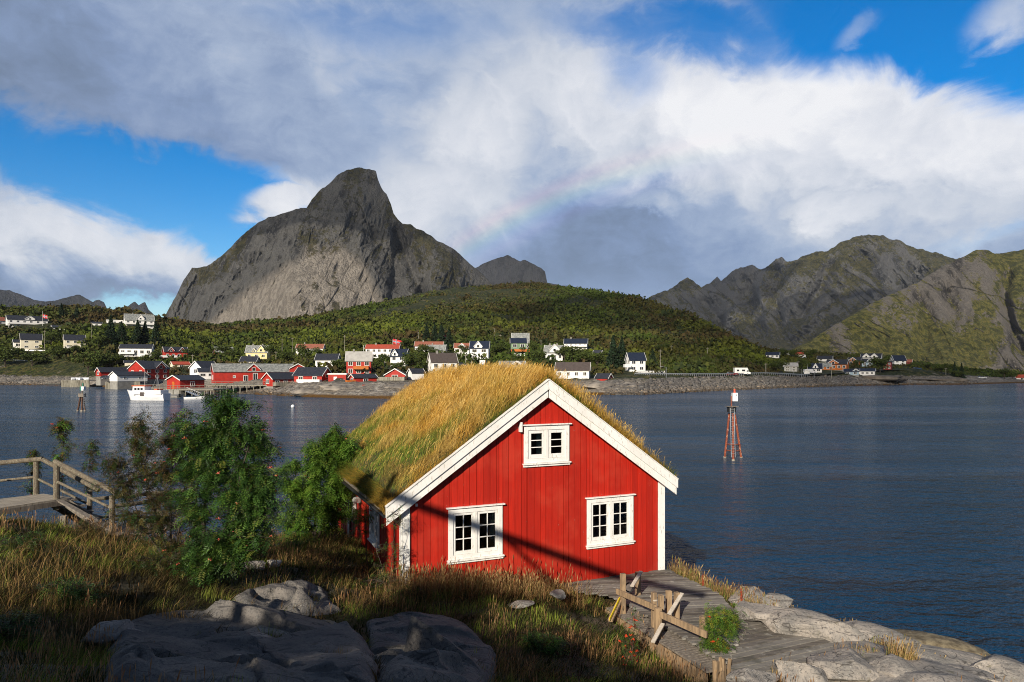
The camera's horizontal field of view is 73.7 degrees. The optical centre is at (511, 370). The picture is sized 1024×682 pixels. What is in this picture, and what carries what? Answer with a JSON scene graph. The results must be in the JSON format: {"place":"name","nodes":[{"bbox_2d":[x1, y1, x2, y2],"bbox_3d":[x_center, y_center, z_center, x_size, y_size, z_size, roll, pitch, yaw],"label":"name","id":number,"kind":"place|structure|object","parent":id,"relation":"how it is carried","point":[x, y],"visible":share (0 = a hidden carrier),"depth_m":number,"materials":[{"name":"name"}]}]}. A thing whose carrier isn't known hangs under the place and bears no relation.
{"place":"outdoors","nodes":[
{"label":"outdoors","id":0,"kind":"place"},
{"bbox_2d":[0,290,153,314],"bbox_3d":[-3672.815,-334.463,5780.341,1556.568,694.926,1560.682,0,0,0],"label":"distant range","id":1,"kind":"structure","parent":0,"point":[8,298],"depth_m":5753.57,"materials":[{"name":"stone"}]},
{"bbox_2d":[165,167,492,323],"bbox_3d":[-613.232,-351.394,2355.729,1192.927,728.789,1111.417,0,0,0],"label":"granite peak","id":2,"kind":"structure","parent":0,"point":[347,238],"depth_m":2138.66,"materials":[{"name":"stone"}]},
{"bbox_2d":[0,508,1011,681],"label":"ground","id":3,"kind":"structure","parent":0,"point":[928,670],"depth_m":11.63,"materials":[{"name":"plant"}]},
{"bbox_2d":[0,608,49,650],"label":"bush","id":4,"kind":"object","parent":3,"relation":"on","point":[12,624],"visible":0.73,"depth_m":7.97,"materials":[{"name":"green plant"}]},
{"bbox_2d":[0,528,52,558],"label":"bush","id":5,"kind":"object","parent":3,"relation":"on","point":[32,540],"visible":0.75,"depth_m":11.46,"materials":[{"name":"green plant"}]},
{"bbox_2d":[17,448,47,514],"bbox_3d":[-12.324,3.680,17.623,0.589,3.332,0.621,0,0,0],"label":"sapling","id":6,"kind":"object","parent":3,"relation":"on","point":[35,453],"visible":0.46,"depth_m":17.56,"materials":[{"name":"green plant"}]},
{"bbox_2d":[47,416,77,495],"bbox_3d":[-11.478,3.193,17.474,0.841,4.056,0.757,0,0,31],"label":"sapling","id":7,"kind":"object","parent":3,"relation":"on","point":[61,427],"visible":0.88,"depth_m":17.42,"materials":[{"name":"green plant"}]},
{"bbox_2d":[32,575,109,609],"bbox_3d":[-6.228,3.195,9.601,1.093,0.618,0.708,0,0,0],"label":"bush","id":8,"kind":"object","parent":3,"relation":"on","point":[78,593],"visible":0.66,"depth_m":9.56,"materials":[{"name":"green plant"}]},
{"bbox_2d":[53,515,119,540],"bbox_3d":[-8.601,3.289,13.893,1.361,0.650,0.651,0,0,8],"label":"bush","id":9,"kind":"object","parent":3,"relation":"on","point":[83,525],"visible":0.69,"depth_m":13.85,"materials":[{"name":"green plant"}]},
{"bbox_2d":[69,439,105,493],"bbox_3d":[-10.784,3.410,17.279,0.752,3.323,0.678,0,0,0],"label":"sapling","id":10,"kind":"object","parent":3,"relation":"on","point":[93,446],"visible":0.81,"depth_m":17.30,"materials":[{"name":"green plant"}]},
{"bbox_2d":[0,494,177,537],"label":"boardwalk","id":11,"kind":"structure","parent":3,"relation":"on","point":[30,502],"depth_m":16.02,"materials":[{"name":"grey wood"}]},
{"bbox_2d":[0,457,43,494],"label":"log railing","id":12,"kind":"object","parent":11,"relation":"on","point":[36,473],"visible":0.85,"depth_m":16.67,"materials":[{"name":"wood"}]},
{"bbox_2d":[38,458,99,526],"bbox_3d":[-10.820,2.962,16.650,1.585,1.656,0.131,0,0,5],"label":"log railing","id":13,"kind":"object","parent":11,"relation":"on","point":[88,503],"visible":0.78,"depth_m":16.61,"materials":[{"name":"wood"}]},
{"bbox_2d":[52,459,123,535],"bbox_3d":[-9.755,2.995,15.636,2.306,1.801,0.214,0,0,24],"label":"log railing","id":14,"kind":"object","parent":11,"relation":"on","point":[57,465],"visible":0.73,"depth_m":15.76,"materials":[{"name":"grey wood"}]},
{"bbox_2d":[92,489,183,539],"bbox_3d":[-9.366,3.720,17.468,1.827,1.161,2.384,0,0,34],"label":"log railing","id":15,"kind":"object","parent":11,"relation":"attached to","point":[106,498],"visible":0.05,"depth_m":17.28,"materials":[{"name":"wood"}]},
{"bbox_2d":[80,619,134,645],"bbox_3d":[-5.031,3.298,8.573,0.503,0.258,0.575,0,0,19],"label":"boulder","id":16,"kind":"object","parent":3,"relation":"on","point":[119,626],"visible":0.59,"depth_m":8.44,"materials":[{"name":"stone"}]},
{"bbox_2d":[90,406,211,561],"bbox_3d":[-6.634,2.157,12.620,2.155,3.044,1.474,0,0,0],"label":"rowan bush","id":17,"kind":"object","parent":3,"relation":"on","point":[162,471],"visible":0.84,"depth_m":12.47,"materials":[{"name":"green plant"}]},
{"bbox_2d":[117,550,187,577],"bbox_3d":[-6.309,3.505,12.174,1.208,0.604,0.796,0,0,0],"label":"bush","id":18,"kind":"object","parent":3,"relation":"on","point":[164,565],"visible":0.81,"depth_m":12.10,"materials":[{"name":"green plant"}]},
{"bbox_2d":[161,384,290,588],"bbox_3d":[-5.010,2.076,11.928,2.256,3.677,1.489,0,0,0],"label":"rowan tree","id":19,"kind":"object","parent":3,"relation":"on","point":[229,549],"visible":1,"depth_m":11.82,"materials":[{"name":"green plant"}]},
{"bbox_2d":[104,599,379,681],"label":"rock outcrop","id":20,"kind":"object","parent":3,"relation":"on","point":[259,661],"visible":0.94,"depth_m":8.21,"materials":[{"name":"stone"}]},
{"bbox_2d":[232,580,340,616],"bbox_3d":[-3.827,4.164,12.097,1.960,1.069,2.632,0,0,0],"label":"rock outcrop","id":21,"kind":"object","parent":3,"relation":"on","point":[292,593],"visible":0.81,"depth_m":11.74,"materials":[{"name":"stone"}]},
{"bbox_2d":[278,532,323,549],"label":"bush","id":22,"kind":"object","parent":3,"relation":"on","point":[296,539],"visible":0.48,"depth_m":17.16,"materials":[{"name":"green plant"}]},
{"bbox_2d":[270,422,371,539],"bbox_3d":[-5.347,3.018,18.623,3.135,3.320,1.835,0,0,0],"label":"rowan tree","id":23,"kind":"object","parent":3,"relation":"on","point":[331,450],"visible":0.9,"depth_m":18.36,"materials":[{"name":"green plant"}]},
{"bbox_2d":[348,501,379,567],"bbox_3d":[-3.438,3.828,15.763,0.713,1.617,0.645,0,0,0],"label":"rowan seedling","id":24,"kind":"object","parent":3,"relation":"on","point":[361,519],"visible":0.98,"depth_m":15.76,"materials":[{"name":"green plant"}]},
{"bbox_2d":[352,504,412,592],"bbox_3d":[-2.530,3.617,13.665,1.320,1.862,0.670,0,0,6],"label":"rose bush","id":25,"kind":"object","parent":3,"relation":"on","point":[388,559],"visible":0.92,"depth_m":13.68,"materials":[{"name":"green plant"}]},
{"bbox_2d":[383,583,437,603],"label":"bush","id":26,"kind":"object","parent":3,"relation":"on","point":[414,593],"visible":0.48,"depth_m":13.45,"materials":[{"name":"green plant"}]},
{"bbox_2d":[366,612,496,681],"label":"rock outcrop","id":27,"kind":"object","parent":3,"relation":"on","point":[414,646],"visible":0.91,"depth_m":9.29,"materials":[{"name":"stone"}]},
{"bbox_2d":[335,359,678,586],"bbox_3d":[-1.119,2.395,19.029,7.964,5.549,8.921,0,0,-24],"label":"cabin","id":28,"kind":"object","parent":3,"relation":"on","point":[514,462],"visible":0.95,"depth_m":15.68,"materials":[{"name":"red wood"}]},
{"bbox_2d":[367,506,379,550],"bbox_3d":[-3.356,3.578,16.607,0.105,1.395,1.150,0,0,-24],"label":"window","id":29,"kind":"structure","parent":28,"relation":"in","point":[373,526],"depth_m":16.54,"materials":[{"name":"white paint"}]},
{"bbox_2d":[446,503,504,564],"bbox_3d":[-0.797,3.538,14.847,1.350,1.211,0.175,0,0,-24],"label":"window","id":30,"kind":"structure","parent":28,"relation":"in","point":[476,553],"depth_m":14.82,"materials":[{"name":"white paint"}]},
{"bbox_2d":[522,423,571,466],"bbox_3d":[0.781,1.694,15.543,1.246,0.959,0.175,0,0,-24],"label":"window","id":31,"kind":"structure","parent":28,"relation":"in","point":[543,456],"depth_m":15.51,"materials":[{"name":"white paint"}]},
{"bbox_2d":[585,493,635,548],"bbox_3d":[2.341,3.575,16.193,1.371,1.205,0.105,0,0,-24],"label":"window","id":32,"kind":"structure","parent":28,"relation":"in","point":[610,540],"depth_m":16.19,"materials":[{"name":"white paint"}]},
{"bbox_2d":[516,626,575,659],"bbox_3d":[0.513,4.691,11.617,1.095,0.625,0.832,0,0,16],"label":"bush","id":33,"kind":"object","parent":3,"relation":"on","point":[550,645],"visible":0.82,"depth_m":11.57,"materials":[{"name":"green plant"}]},
{"bbox_2d":[618,607,646,668],"bbox_3d":[2.070,4.651,11.806,0.460,1.053,0.538,0,0,38],"label":"rowan seedling","id":34,"kind":"object","parent":3,"relation":"on","point":[632,654],"visible":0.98,"depth_m":11.79,"materials":[{"name":"green plant"}]},
{"bbox_2d":[608,571,706,648],"bbox_3d":[2.671,4.916,13.219,1.321,1.497,3.229,0,0,-19],"label":"post fence","id":35,"kind":"object","parent":3,"relation":"on","point":[659,615],"visible":0.78,"depth_m":13.20,"materials":[{"name":"brown wood"}]},
{"bbox_2d":[547,569,841,681],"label":"plank path","id":36,"kind":"structure","parent":3,"relation":"on","point":[760,646],"depth_m":12.78,"materials":[{"name":"grey wood"}]},
{"bbox_2d":[690,600,748,678],"bbox_3d":[3.665,4.732,11.984,1.090,1.372,0.698,0,0,0],"label":"rowan sapling","id":37,"kind":"object","parent":3,"relation":"on","point":[731,621],"visible":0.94,"depth_m":11.91,"materials":[{"name":"green plant"}]},
{"bbox_2d":[712,656,731,681],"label":"stake cluster","id":38,"kind":"object","parent":3,"relation":"on","point":[719,666],"visible":0.95,"depth_m":11.26,"materials":[{"name":"wood"}]},
{"bbox_2d":[728,586,762,603],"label":"boulder","id":39,"kind":"object","parent":3,"relation":"on","point":[736,597],"visible":0.58,"depth_m":14.62,"materials":[{"name":"stone"}]},
{"bbox_2d":[726,668,779,681],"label":"boulder","id":40,"kind":"object","parent":3,"relation":"on","point":[747,675],"visible":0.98,"depth_m":10.66,"materials":[{"name":"stone"}]},
{"bbox_2d":[759,593,792,607],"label":"boulder","id":41,"kind":"object","parent":3,"relation":"on","point":[785,601],"visible":0.71,"depth_m":14.39,"materials":[{"name":"stone"}]},
{"bbox_2d":[775,660,827,681],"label":"boulder","id":42,"kind":"object","parent":3,"relation":"on","point":[804,672],"visible":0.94,"depth_m":10.85,"materials":[{"name":"stone"}]},
{"bbox_2d":[761,608,867,642],"bbox_3d":[5.707,4.936,12.958,1.858,0.674,0.890,0,0,26],"label":"boulder","id":43,"kind":"object","parent":3,"relation":"on","point":[800,622],"visible":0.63,"depth_m":12.70,"materials":[{"name":"stone"}]},
{"bbox_2d":[807,647,879,681],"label":"boulder","id":44,"kind":"object","parent":3,"relation":"on","point":[844,664],"visible":0.81,"depth_m":11.00,"materials":[{"name":"stone"}]},
{"bbox_2d":[845,620,921,647],"bbox_3d":[6.968,5.192,13.297,1.833,0.503,1.026,0,0,20],"label":"boulder","id":45,"kind":"object","parent":3,"relation":"on","point":[868,629],"visible":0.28,"depth_m":13.04,"materials":[{"name":"stone"}]},
{"bbox_2d":[869,653,916,676],"bbox_3d":[6.312,4.991,11.160,0.823,0.574,0.943,0,0,-30],"label":"boulder","id":46,"kind":"object","parent":3,"relation":"on","point":[892,665],"visible":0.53,"depth_m":11.05,"materials":[{"name":"stone"}]},
{"bbox_2d":[897,644,983,665],"bbox_3d":[7.883,5.439,12.521,2.710,0.584,1.075,0,0,17],"label":"boulder","id":47,"kind":"object","parent":3,"relation":"on","point":[959,657],"visible":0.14,"depth_m":12.58,"materials":[{"name":"stone"}]},
{"bbox_2d":[893,629,990,656],"bbox_3d":[8.709,5.785,13.919,2.221,0.600,1.087,0,0,30],"label":"boulder","id":48,"kind":"object","parent":3,"relation":"on","point":[926,638],"visible":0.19,"depth_m":13.90,"materials":[{"name":"stone"}]},
{"bbox_2d":[942,664,1002,681],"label":"boulder","id":49,"kind":"object","parent":3,"relation":"on","point":[984,674],"visible":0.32,"depth_m":11.19,"materials":[{"name":"stone"}]},
{"bbox_2d":[970,654,1023,681],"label":"boulder","id":50,"kind":"object","parent":3,"relation":"on","point":[1008,668],"visible":0.49,"depth_m":12.11,"materials":[{"name":"stone"}]},
{"bbox_2d":[0,383,1023,662],"bbox_3d":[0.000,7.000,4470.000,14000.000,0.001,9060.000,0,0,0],"label":"water","id":51,"kind":"structure","parent":0,"point":[894,505],"depth_m":44.18,"materials":[{"name":"liquid"}]},
{"bbox_2d":[61,380,95,386],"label":"quay","id":52,"kind":"structure","parent":51,"relation":"in","point":[71,383],"depth_m":285.85,"materials":[{"name":"concrete"}]},
{"bbox_2d":[77,383,85,411],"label":"beacon","id":53,"kind":"object","parent":51,"relation":"in","point":[82,395],"visible":0.88,"depth_m":116.70,"materials":[{"name":"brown wood"}]},
{"bbox_2d":[108,371,148,388],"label":"boathouse","id":54,"kind":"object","parent":51,"relation":"in","point":[123,379],"visible":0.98,"depth_m":253.38,"materials":[{"name":"white paint"}]},
{"bbox_2d":[127,376,170,400],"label":"fishing boat","id":55,"kind":"object","parent":51,"relation":"on","point":[142,392],"visible":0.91,"depth_m":158.89,"materials":[{"name":"white paint"}]},
{"bbox_2d":[165,375,206,393],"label":"boathouse","id":56,"kind":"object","parent":51,"relation":"in","point":[185,379],"visible":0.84,"depth_m":199.69,"materials":[{"name":"red paint"}]},
{"bbox_2d":[163,385,230,395],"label":"pier","id":57,"kind":"structure","parent":51,"relation":"in","point":[203,389],"depth_m":188.09,"materials":[{"name":"grey wood"}]},
{"bbox_2d":[204,381,296,393],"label":"pier","id":58,"kind":"structure","parent":51,"relation":"in","point":[240,385],"depth_m":205.07,"materials":[{"name":"grey wood"}]},
{"bbox_2d":[723,389,742,460],"bbox_3d":[17.712,4.441,53.734,1.713,5.962,2.504,0,0,0],"label":"beacon","id":59,"kind":"object","parent":51,"relation":"in","point":[734,397],"visible":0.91,"depth_m":53.78,"materials":[{"name":"red paint"}]},
{"bbox_2d":[0,283,1023,398],"bbox_3d":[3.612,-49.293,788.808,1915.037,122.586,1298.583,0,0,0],"label":"shore ground","id":60,"kind":"structure","parent":0,"point":[62,367],"depth_m":345.35,"materials":[{"name":"plant"}]},
{"bbox_2d":[0,347,24,366],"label":"tree","id":61,"kind":"object","parent":60,"relation":"on","point":[9,353],"visible":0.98,"depth_m":361.49,"materials":[{"name":"green plant"}]},
{"bbox_2d":[5,315,48,327],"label":"house","id":62,"kind":"structure","parent":60,"relation":"on","point":[17,320],"depth_m":461.22,"materials":[{"name":"white paint"}]},
{"bbox_2d":[19,333,42,349],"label":"house","id":63,"kind":"structure","parent":60,"relation":"on","point":[30,341],"depth_m":399.83,"materials":[{"name":"beige paint"}]},
{"bbox_2d":[20,353,51,365],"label":"tree","id":64,"kind":"object","parent":60,"relation":"on","point":[33,357],"visible":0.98,"depth_m":357.74,"materials":[{"name":"green plant"}]},
{"bbox_2d":[62,334,85,348],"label":"house","id":65,"kind":"structure","parent":60,"relation":"on","point":[68,339],"depth_m":392.54,"materials":[{"name":"beige paint"}]},
{"bbox_2d":[69,349,111,374],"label":"tree","id":66,"kind":"object","parent":60,"relation":"on","point":[96,360],"visible":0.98,"depth_m":320.62,"materials":[{"name":"green plant"}]},
{"bbox_2d":[101,315,119,346],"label":"spruce","id":67,"kind":"object","parent":60,"relation":"on","point":[109,332],"visible":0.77,"depth_m":380.81,"materials":[{"name":"green plant"}]},
{"bbox_2d":[94,367,127,384],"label":"shed","id":68,"kind":"structure","parent":60,"relation":"on","point":[100,371],"depth_m":261.78,"materials":[{"name":"red paint"}]},
{"bbox_2d":[118,344,154,355],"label":"house","id":69,"kind":"structure","parent":60,"relation":"on","point":[134,349],"depth_m":361.37,"materials":[{"name":"white paint"}]},
{"bbox_2d":[130,319,145,343],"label":"spruce","id":70,"kind":"object","parent":60,"relation":"on","point":[137,332],"visible":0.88,"depth_m":400.86,"materials":[{"name":"green plant"}]},
{"bbox_2d":[123,313,154,328],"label":"house","id":71,"kind":"structure","parent":60,"relation":"on","point":[131,319],"depth_m":477.08,"materials":[{"name":"white paint"}]},
{"bbox_2d":[127,361,169,385],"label":"house","id":72,"kind":"structure","parent":60,"relation":"on","point":[153,370],"depth_m":265.43,"materials":[{"name":"red paint"}]},
{"bbox_2d":[148,321,163,345],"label":"spruce","id":73,"kind":"object","parent":60,"relation":"on","point":[155,331],"visible":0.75,"depth_m":400.09,"materials":[{"name":"green plant"}]},
{"bbox_2d":[161,347,187,357],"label":"house","id":74,"kind":"structure","parent":60,"relation":"on","point":[174,351],"depth_m":353.16,"materials":[{"name":"red paint"}]},
{"bbox_2d":[188,361,214,374],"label":"house","id":75,"kind":"structure","parent":60,"relation":"on","point":[194,365],"depth_m":247.55,"materials":[{"name":"white paint"}]},
{"bbox_2d":[196,368,211,384],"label":"house","id":76,"kind":"structure","parent":60,"relation":"on","point":[205,373],"depth_m":238.38,"materials":[{"name":"white paint"}]},
{"bbox_2d":[210,363,292,384],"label":"warehouse","id":77,"kind":"structure","parent":60,"relation":"on","point":[232,372],"depth_m":234.65,"materials":[{"name":"red paint"}]},
{"bbox_2d":[245,344,269,358],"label":"house","id":78,"kind":"structure","parent":60,"relation":"on","point":[255,350],"depth_m":341.56,"materials":[{"name":"yellow paint"}]},
{"bbox_2d":[261,372,295,388],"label":"harbour cabin","id":79,"kind":"object","parent":60,"relation":"on","point":[272,379],"visible":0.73,"depth_m":205.02,"materials":[{"name":"red paint"}]},
{"bbox_2d":[292,367,331,382],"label":"harbour cabin","id":80,"kind":"object","parent":60,"relation":"on","point":[308,374],"visible":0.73,"depth_m":207.08,"materials":[{"name":"red paint"}]},
{"bbox_2d":[314,354,340,366],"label":"house","id":81,"kind":"structure","parent":60,"relation":"on","point":[324,358],"depth_m":262.99,"materials":[{"name":"white paint"}]},
{"bbox_2d":[319,383,353,390],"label":"boulder","id":82,"kind":"object","parent":60,"relation":"on","point":[331,387],"visible":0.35,"depth_m":182.71,"materials":[{"name":"stone"}]},
{"bbox_2d":[345,349,372,373],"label":"house","id":83,"kind":"structure","parent":60,"relation":"on","point":[357,362],"depth_m":234.44,"materials":[{"name":"red paint"}]},
{"bbox_2d":[345,374,378,381],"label":"harbour cabin","id":84,"kind":"object","parent":60,"relation":"on","point":[362,377],"visible":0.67,"depth_m":200.19,"materials":[{"name":"red paint"}]},
{"bbox_2d":[365,343,400,357],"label":"house","id":85,"kind":"structure","parent":60,"relation":"on","point":[376,349],"depth_m":321.23,"materials":[{"name":"white paint"}]},
{"bbox_2d":[377,368,406,380],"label":"harbour cabin","id":86,"kind":"object","parent":60,"relation":"on","point":[395,374],"visible":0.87,"depth_m":203.74,"materials":[{"name":"red paint"}]},
{"bbox_2d":[389,349,409,365],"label":"house","id":87,"kind":"structure","parent":60,"relation":"on","point":[395,355],"depth_m":263.62,"materials":[{"name":"white paint"}]},
{"bbox_2d":[401,351,427,365],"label":"tree","id":88,"kind":"object","parent":60,"relation":"on","point":[407,358],"visible":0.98,"depth_m":236.13,"materials":[{"name":"green plant"}]},
{"bbox_2d":[406,368,425,379],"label":"garage","id":89,"kind":"structure","parent":60,"relation":"on","point":[414,373],"depth_m":210.90,"materials":[{"name":"white paint"}]},
{"bbox_2d":[426,351,458,372],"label":"house","id":90,"kind":"structure","parent":60,"relation":"on","point":[436,358],"depth_m":236.63,"materials":[{"name":"white paint"}]},
{"bbox_2d":[469,341,490,358],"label":"house","id":91,"kind":"structure","parent":60,"relation":"on","point":[480,347],"depth_m":300.84,"materials":[{"name":"white paint"}]},
{"bbox_2d":[0,374,977,395],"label":"shore rubble","id":92,"kind":"object","parent":60,"relation":"on","point":[682,384],"visible":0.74,"depth_m":249.98,"materials":[{"name":"stone"}]},
{"bbox_2d":[0,280,1023,378],"bbox_3d":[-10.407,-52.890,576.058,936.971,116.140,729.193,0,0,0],"label":"hillside scrub","id":93,"kind":"object","parent":60,"relation":"on","point":[633,325],"visible":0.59,"depth_m":457.68,"materials":[{"name":"plant"}]},
{"bbox_2d":[510,338,529,353],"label":"house","id":94,"kind":"structure","parent":60,"relation":"on","point":[516,344],"depth_m":324.43,"materials":[{"name":"green paint"}]},
{"bbox_2d":[543,343,562,360],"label":"house","id":95,"kind":"structure","parent":60,"relation":"on","point":[549,349],"depth_m":290.10,"materials":[{"name":"white paint"}]},
{"bbox_2d":[554,362,591,378],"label":"house","id":96,"kind":"structure","parent":60,"relation":"on","point":[580,370],"depth_m":215.64,"materials":[{"name":"white paint"}]},
{"bbox_2d":[561,345,584,359],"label":"tree","id":97,"kind":"object","parent":60,"relation":"on","point":[571,351],"visible":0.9,"depth_m":276.46,"materials":[{"name":"green plant"}]},
{"bbox_2d":[563,337,587,349],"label":"house","id":98,"kind":"structure","parent":60,"relation":"on","point":[581,342],"depth_m":354.79,"materials":[{"name":"white paint"}]},
{"bbox_2d":[581,381,614,388],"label":"boulder","id":99,"kind":"object","parent":60,"relation":"on","point":[598,384],"visible":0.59,"depth_m":201.57,"materials":[{"name":"stone"}]},
{"bbox_2d":[604,335,622,367],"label":"spruce","id":100,"kind":"object","parent":60,"relation":"on","point":[613,348],"visible":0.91,"depth_m":260.54,"materials":[{"name":"green plant"}]},
{"bbox_2d":[623,352,646,371],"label":"house","id":101,"kind":"structure","parent":60,"relation":"on","point":[635,361],"depth_m":249.46,"materials":[{"name":"white paint"}]},
{"bbox_2d":[635,372,807,376],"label":"guard rail","id":102,"kind":"object","parent":60,"relation":"on","point":[719,373],"visible":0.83,"depth_m":249.95,"materials":[{"name":"metal"}]},
{"bbox_2d":[826,359,849,370],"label":"house","id":103,"kind":"structure","parent":60,"relation":"on","point":[839,364],"depth_m":348.92,"materials":[{"name":"orange wood"}]},
{"bbox_2d":[859,375,908,380],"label":"boulder","id":104,"kind":"object","parent":60,"relation":"on","point":[885,378],"visible":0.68,"depth_m":325.38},
{"bbox_2d":[910,377,969,381],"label":"boulder","id":105,"kind":"object","parent":60,"relation":"on","point":[947,379],"visible":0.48,"depth_m":339.74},
{"bbox_2d":[0,0,1023,316],"label":"sky","id":106,"kind":"structure","parent":0,"point":[642,147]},
{"bbox_2d":[476,255,556,285],"bbox_3d":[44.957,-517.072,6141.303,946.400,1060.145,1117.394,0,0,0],"label":"distant peak","id":107,"kind":"structure","parent":0,"point":[506,269],"depth_m":6090.58,"materials":[{"name":"stone"}]},
{"bbox_2d":[734,601,783,620],"bbox_3d":[4.974,4.835,13.575,0.899,0.352,0.834,0,0,-30],"label":"boulder","id":108,"kind":"object","parent":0,"point":[756,611],"visible":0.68,"depth_m":13.41,"materials":[{"name":"stone"}]},
{"bbox_2d":[648,234,1004,349],"bbox_3d":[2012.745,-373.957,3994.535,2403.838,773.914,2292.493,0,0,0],"label":"mountain range","id":109,"kind":"structure","parent":0,"point":[780,302],"depth_m":3725.21,"materials":[{"name":"stone"}]},
{"bbox_2d":[794,249,1023,370],"bbox_3d":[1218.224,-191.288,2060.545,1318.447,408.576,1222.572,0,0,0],"label":"mountain spur","id":110,"kind":"structure","parent":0,"point":[967,310],"depth_m":1751.67,"materials":[{"name":"stone"}]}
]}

